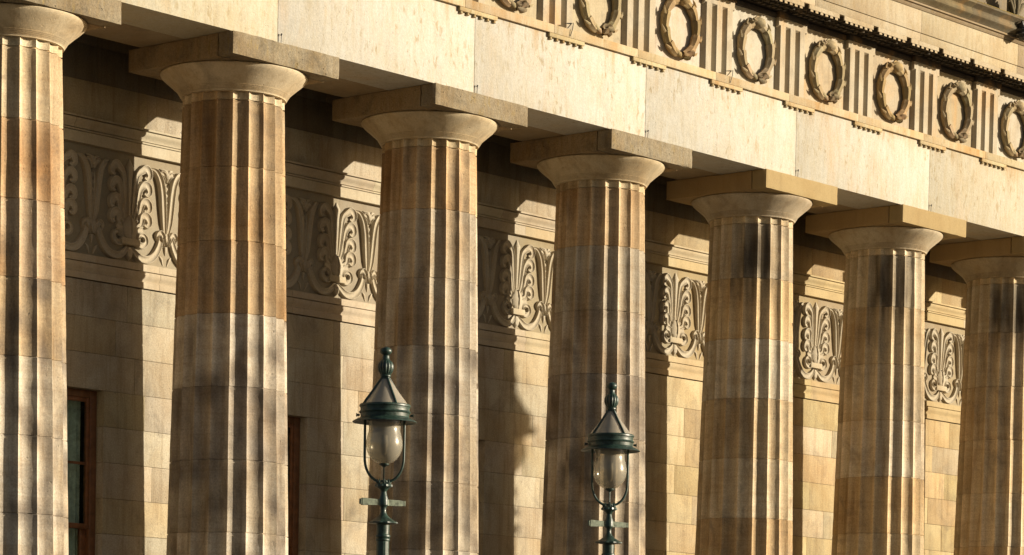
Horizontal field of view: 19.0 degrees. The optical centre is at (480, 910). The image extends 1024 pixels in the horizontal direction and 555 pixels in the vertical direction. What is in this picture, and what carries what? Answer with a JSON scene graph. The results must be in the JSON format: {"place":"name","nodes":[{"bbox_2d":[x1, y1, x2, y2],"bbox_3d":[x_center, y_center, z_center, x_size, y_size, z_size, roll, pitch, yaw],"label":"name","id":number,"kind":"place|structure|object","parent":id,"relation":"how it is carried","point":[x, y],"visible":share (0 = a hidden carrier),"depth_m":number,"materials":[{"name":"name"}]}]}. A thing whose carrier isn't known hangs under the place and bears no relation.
{"place":"outdoors","nodes":[
{"label":"outdoors","id":0,"kind":"place"},
{"bbox_2d":[352,347,416,554],"bbox_3d":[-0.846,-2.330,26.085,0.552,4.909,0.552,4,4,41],"label":"street lamp","id":1,"kind":"object","parent":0,"point":[384,411],"visible":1,"depth_m":25.90,"materials":[{"name":"green metal"}]},
{"bbox_2d":[61,34,967,554],"bbox_3d":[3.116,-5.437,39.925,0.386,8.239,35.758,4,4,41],"label":"wall","id":2,"kind":"structure","parent":0,"point":[121,130],"depth_m":34.36,"materials":[{"name":"stone"}]},
{"bbox_2d":[67,388,96,554],"bbox_3d":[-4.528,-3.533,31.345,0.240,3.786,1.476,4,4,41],"label":"window","id":3,"kind":"structure","parent":2,"relation":"in","point":[81,404],"depth_m":31.69,"materials":[{"name":"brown wood"}]},
{"bbox_2d":[287,416,299,554],"bbox_3d":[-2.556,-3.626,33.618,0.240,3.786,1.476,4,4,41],"label":"window","id":4,"kind":"structure","parent":2,"relation":"in","point":[293,423],"depth_m":33.94,"materials":[{"name":"brown wood"}]},
{"bbox_2d":[581,382,639,554],"bbox_3d":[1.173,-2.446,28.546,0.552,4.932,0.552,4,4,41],"label":"street lamp","id":5,"kind":"object","parent":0,"point":[610,442],"visible":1,"depth_m":28.36,"materials":[{"name":"green metal"}]},
{"bbox_3d":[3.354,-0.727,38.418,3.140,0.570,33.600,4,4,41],"label":"steps","id":6,"kind":"object","parent":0,"visible":0},
{"bbox_2d":[0,0,120,554],"bbox_3d":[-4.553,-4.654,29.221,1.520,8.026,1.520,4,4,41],"label":"fluted column","id":7,"kind":"structure","parent":6,"relation":"on","point":[37,37],"depth_m":28.72,"materials":[{"name":"stone"}]},
{"bbox_2d":[129,31,338,554],"bbox_3d":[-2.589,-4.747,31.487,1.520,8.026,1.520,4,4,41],"label":"fluted column","id":8,"kind":"structure","parent":6,"relation":"on","point":[235,91],"depth_m":30.95,"materials":[{"name":"stone"}]},
{"bbox_2d":[332,83,527,554],"bbox_3d":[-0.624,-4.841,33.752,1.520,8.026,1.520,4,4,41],"label":"fluted column","id":9,"kind":"structure","parent":6,"relation":"on","point":[431,138],"depth_m":33.20,"materials":[{"name":"stone"}]},
{"bbox_2d":[510,129,691,554],"bbox_3d":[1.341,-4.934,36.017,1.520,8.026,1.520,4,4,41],"label":"fluted column","id":10,"kind":"structure","parent":6,"relation":"on","point":[601,180],"depth_m":35.48,"materials":[{"name":"stone"}]},
{"bbox_2d":[666,169,837,554],"bbox_3d":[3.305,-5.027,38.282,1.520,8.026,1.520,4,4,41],"label":"fluted column","id":11,"kind":"structure","parent":6,"relation":"on","point":[745,493],"depth_m":37.73,"materials":[{"name":"stone"}]},
{"bbox_2d":[83,0,1023,244],"bbox_3d":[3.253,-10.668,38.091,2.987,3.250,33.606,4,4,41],"label":"entablature","id":12,"kind":"structure","parent":11,"relation":"on","point":[865,104],"depth_m":36.67,"materials":[{"name":"stone"}]},
{"bbox_2d":[805,204,965,554],"bbox_3d":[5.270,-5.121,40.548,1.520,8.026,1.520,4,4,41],"label":"fluted column","id":13,"kind":"structure","parent":6,"relation":"on","point":[879,493],"depth_m":39.99,"materials":[{"name":"stone"}]},
{"bbox_2d":[929,236,1023,554],"bbox_3d":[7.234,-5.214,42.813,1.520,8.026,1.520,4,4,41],"label":"fluted column","id":14,"kind":"structure","parent":6,"relation":"on","point":[989,516],"depth_m":42.24,"materials":[{"name":"stone"}]}
]}

